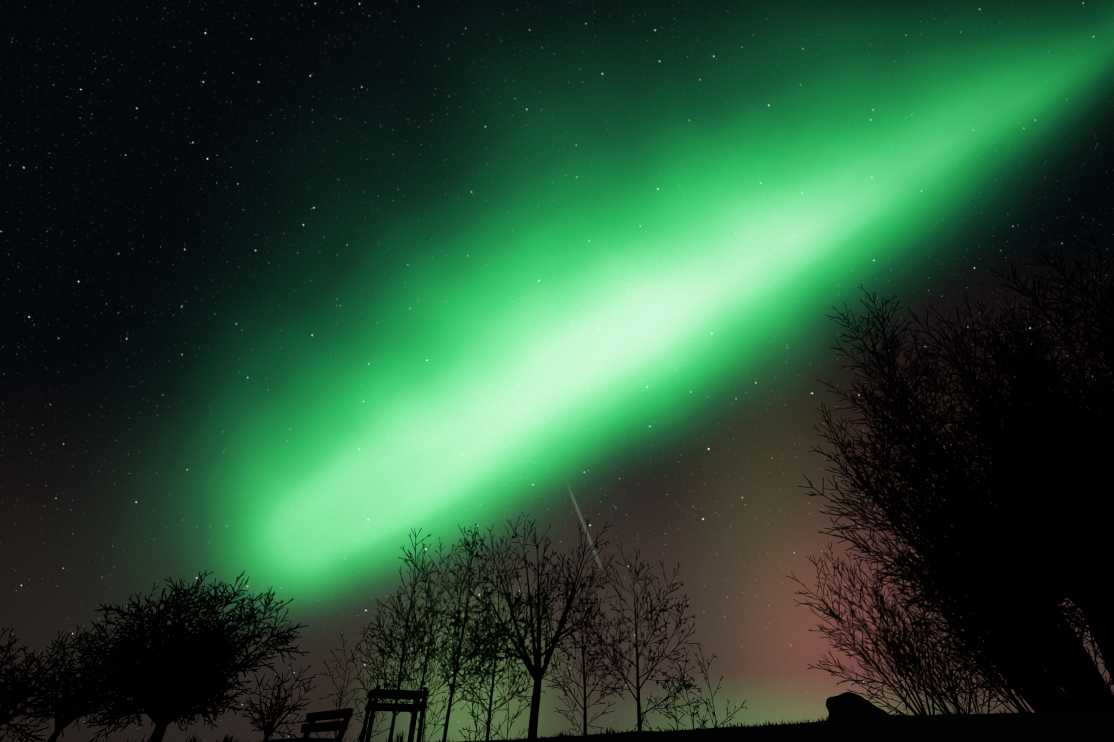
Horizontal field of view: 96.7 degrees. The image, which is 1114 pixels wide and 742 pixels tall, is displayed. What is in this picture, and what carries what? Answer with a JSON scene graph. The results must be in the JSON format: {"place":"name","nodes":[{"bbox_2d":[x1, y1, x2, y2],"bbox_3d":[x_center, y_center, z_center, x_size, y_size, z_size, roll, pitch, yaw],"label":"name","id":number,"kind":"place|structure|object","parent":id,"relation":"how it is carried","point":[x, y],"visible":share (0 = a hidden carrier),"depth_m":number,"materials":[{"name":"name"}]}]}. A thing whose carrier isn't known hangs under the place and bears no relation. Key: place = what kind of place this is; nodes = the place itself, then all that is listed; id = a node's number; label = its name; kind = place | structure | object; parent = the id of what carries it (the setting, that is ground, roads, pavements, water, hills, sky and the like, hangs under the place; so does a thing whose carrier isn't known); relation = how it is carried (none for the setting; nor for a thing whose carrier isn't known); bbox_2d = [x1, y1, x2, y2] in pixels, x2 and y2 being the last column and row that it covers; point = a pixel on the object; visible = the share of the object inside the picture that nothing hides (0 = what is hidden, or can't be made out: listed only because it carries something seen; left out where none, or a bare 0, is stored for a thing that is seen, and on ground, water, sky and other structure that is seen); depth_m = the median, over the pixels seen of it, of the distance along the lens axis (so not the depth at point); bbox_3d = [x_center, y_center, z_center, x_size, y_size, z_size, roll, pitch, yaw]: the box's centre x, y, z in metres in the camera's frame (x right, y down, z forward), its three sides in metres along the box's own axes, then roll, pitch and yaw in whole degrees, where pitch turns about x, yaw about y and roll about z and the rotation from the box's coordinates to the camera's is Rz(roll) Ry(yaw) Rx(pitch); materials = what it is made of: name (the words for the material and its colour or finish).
{"place":"outdoors","nodes":[
{"label":"outdoors","id":0,"kind":"place"},
{"bbox_2d":[0,0,1113,741],"label":"sky","id":1,"kind":"structure","parent":0,"point":[290,290],"materials":[{"name":"green"}]},
{"bbox_2d":[98,705,1113,741],"bbox_3d":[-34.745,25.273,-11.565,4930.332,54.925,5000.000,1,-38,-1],"label":"ground","id":2,"kind":"structure","parent":0,"point":[1028,727],"depth_m":3.80,"materials":[{"name":"black plant"}]},
{"bbox_2d":[0,624,106,741],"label":"tree","id":3,"kind":"object","parent":2,"relation":"on","point":[22,693],"visible":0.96,"depth_m":16.32,"materials":[{"name":"black plant"}]},
{"bbox_2d":[18,630,132,741],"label":"tree","id":4,"kind":"object","parent":2,"relation":"on","point":[61,723],"visible":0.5,"depth_m":20.24,"materials":[{"name":"black plant"}]},
{"bbox_2d":[49,570,309,741],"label":"tree","id":5,"kind":"object","parent":2,"relation":"on","point":[173,682],"visible":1,"depth_m":14.75,"materials":[{"name":"black plant"}]},
{"bbox_2d":[238,662,316,739],"bbox_3d":[-10.312,12.564,17.842,2.592,3.654,2.053,1,-38,-1],"label":"shrub","id":6,"kind":"object","parent":2,"relation":"on","point":[267,728],"visible":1,"depth_m":17.86,"materials":[{"name":"black plant"}]},
{"bbox_2d":[262,708,353,741],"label":"bench","id":7,"kind":"object","parent":2,"relation":"on","point":[341,726],"visible":1,"depth_m":8.41,"materials":[{"name":"brown wood"}]},
{"bbox_2d":[304,622,370,741],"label":"sapling","id":8,"kind":"object","parent":2,"relation":"on","point":[340,705],"visible":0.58,"depth_m":11.22,"materials":[{"name":"black plant"}]},
{"bbox_2d":[347,608,405,739],"bbox_3d":[-3.912,7.016,10.707,0.931,3.364,1.314,-27,-45,30],"label":"sapling","id":9,"kind":"object","parent":2,"relation":"on","point":[375,677],"visible":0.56,"depth_m":10.91,"materials":[{"name":"black plant"}]},
{"bbox_2d":[358,685,428,741],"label":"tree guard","id":10,"kind":"object","parent":2,"relation":"on","point":[374,706],"visible":1,"depth_m":8.79,"materials":[{"name":"brown wood"}]},
{"bbox_2d":[364,528,460,741],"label":"tree","id":11,"kind":"object","parent":2,"relation":"on","point":[395,713],"visible":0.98,"depth_m":9.65,"materials":[{"name":"black plant"}]},
{"bbox_2d":[357,538,504,741],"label":"tree","id":12,"kind":"object","parent":2,"relation":"on","point":[428,590],"visible":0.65,"depth_m":12.20,"materials":[{"name":"black plant"}]},
{"bbox_2d":[404,609,461,741],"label":"sapling","id":13,"kind":"object","parent":2,"relation":"on","point":[424,724],"visible":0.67,"depth_m":10.89,"materials":[{"name":"black plant"}]},
{"bbox_2d":[424,524,516,741],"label":"tree","id":14,"kind":"object","parent":2,"relation":"on","point":[457,657],"visible":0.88,"depth_m":10.74,"materials":[{"name":"black plant"}]},
{"bbox_2d":[458,661,501,740],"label":"shrub","id":15,"kind":"object","parent":2,"relation":"on","point":[482,680],"visible":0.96,"depth_m":9.48,"materials":[{"name":"black plant"}]},
{"bbox_2d":[463,622,525,739],"bbox_3d":[-1.299,6.864,10.245,1.305,2.936,1.394,1,-38,-1],"label":"sapling","id":16,"kind":"object","parent":2,"relation":"on","point":[490,719],"visible":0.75,"depth_m":10.29,"materials":[{"name":"black plant"}]},
{"bbox_2d":[432,515,568,739],"bbox_3d":[-1.460,6.593,12.328,3.859,5.889,2.397,-11,-39,13],"label":"tree","id":17,"kind":"object","parent":2,"relation":"on","point":[478,599],"visible":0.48,"depth_m":12.07,"materials":[{"name":"black plant"}]},
{"bbox_2d":[470,639,531,739],"bbox_3d":[-1.061,7.244,10.638,1.437,2.755,0.766,17,-41,-21],"label":"sapling","id":18,"kind":"object","parent":2,"relation":"on","point":[515,716],"visible":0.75,"depth_m":10.79,"materials":[{"name":"black plant"}]},
{"bbox_2d":[454,512,611,737],"bbox_3d":[-0.378,4.904,9.344,3.259,4.739,2.353,1,-38,-1],"label":"tree","id":19,"kind":"object","parent":2,"relation":"on","point":[536,672],"visible":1,"depth_m":9.43,"materials":[{"name":"black plant"}]},
{"bbox_2d":[527,547,634,734],"bbox_3d":[0.641,6.950,12.375,2.284,5.208,2.566,14,-40,-18],"label":"tree","id":20,"kind":"object","parent":2,"relation":"on","point":[593,662],"visible":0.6,"depth_m":12.50,"materials":[{"name":"black plant"}]},
{"bbox_2d":[545,612,618,735],"bbox_3d":[0.590,7.340,11.361,1.724,3.294,1.122,1,-38,-1],"label":"sapling","id":21,"kind":"object","parent":2,"relation":"on","point":[566,694],"visible":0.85,"depth_m":11.34,"materials":[{"name":"black plant"}]},
{"bbox_2d":[572,541,701,730],"bbox_3d":[1.819,6.251,11.212,2.808,4.708,2.442,-8,-39,10],"label":"tree","id":22,"kind":"object","parent":2,"relation":"on","point":[637,688],"visible":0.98,"depth_m":11.04,"materials":[{"name":"black plant"}]},
{"bbox_2d":[656,675,683,730],"bbox_3d":[2.015,6.427,8.960,0.658,1.563,0.482,16,-41,-20],"label":"shrub","id":23,"kind":"object","parent":2,"relation":"on","point":[667,681],"visible":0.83,"depth_m":9.23,"materials":[{"name":"black plant"}]},
{"bbox_2d":[662,648,710,728],"bbox_3d":[2.725,6.748,9.878,0.559,2.237,1.072,18,-41,-22],"label":"shrub","id":24,"kind":"object","parent":2,"relation":"on","point":[693,714],"visible":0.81,"depth_m":10.15,"materials":[{"name":"black plant"}]},
{"bbox_2d":[684,646,746,727],"bbox_3d":[3.417,7.182,10.507,1.151,2.291,0.829,16,-41,-20],"label":"shrub","id":25,"kind":"object","parent":2,"relation":"on","point":[706,703],"visible":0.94,"depth_m":10.54,"materials":[{"name":"black plant"}]},
{"bbox_2d":[826,692,888,719],"bbox_3d":[4.096,4.711,6.832,0.915,0.482,0.631,6,-38,-8],"label":"boulder","id":26,"kind":"object","parent":2,"relation":"on","point":[845,704],"visible":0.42,"depth_m":6.69,"materials":[{"name":"black stone"}]},
{"bbox_2d":[786,542,975,714],"bbox_3d":[5.664,4.885,8.912,2.840,3.567,2.467,1,-38,-1],"label":"shrub","id":27,"kind":"object","parent":2,"relation":"on","point":[832,614],"visible":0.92,"depth_m":8.68,"materials":[{"name":"black plant"}]},
{"bbox_2d":[830,557,1020,713],"bbox_3d":[6.755,5.253,9.275,2.831,3.573,2.470,1,-38,-1],"label":"shrub","id":28,"kind":"object","parent":2,"relation":"on","point":[951,688],"visible":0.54,"depth_m":9.08,"materials":[{"name":"black plant"}]},
{"bbox_2d":[870,600,1026,713],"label":"undergrowth","id":29,"kind":"object","parent":2,"relation":"on","point":[937,669],"visible":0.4,"depth_m":9.24,"materials":[{"name":"black plant"}]},
{"bbox_2d":[797,224,1113,714],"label":"tree","id":30,"kind":"object","parent":2,"relation":"on","point":[1056,504],"visible":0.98,"depth_m":9.02,"materials":[{"name":"black plant"}]},
{"bbox_2d":[886,553,1077,712],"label":"undergrowth","id":31,"kind":"object","parent":2,"relation":"on","point":[1007,678],"visible":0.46,"depth_m":8.24,"materials":[{"name":"black plant"}]},
{"bbox_2d":[896,497,1102,712],"bbox_3d":[10.218,5.866,11.751,3.547,6.006,3.390,1,-38,-1],"label":"shrub","id":32,"kind":"object","parent":2,"relation":"on","point":[1026,697],"visible":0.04,"depth_m":10.74,"materials":[{"name":"black plant"}]},
{"bbox_2d":[905,555,1097,712],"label":"undergrowth","id":33,"kind":"object","parent":2,"relation":"on","point":[1007,683],"visible":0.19,"depth_m":9.33,"materials":[{"name":"black plant"}]},
{"bbox_2d":[960,564,1113,704],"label":"undergrowth","id":34,"kind":"object","parent":2,"relation":"on","point":[1096,653],"visible":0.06,"depth_m":8.59,"materials":[{"name":"black plant"}]}
]}

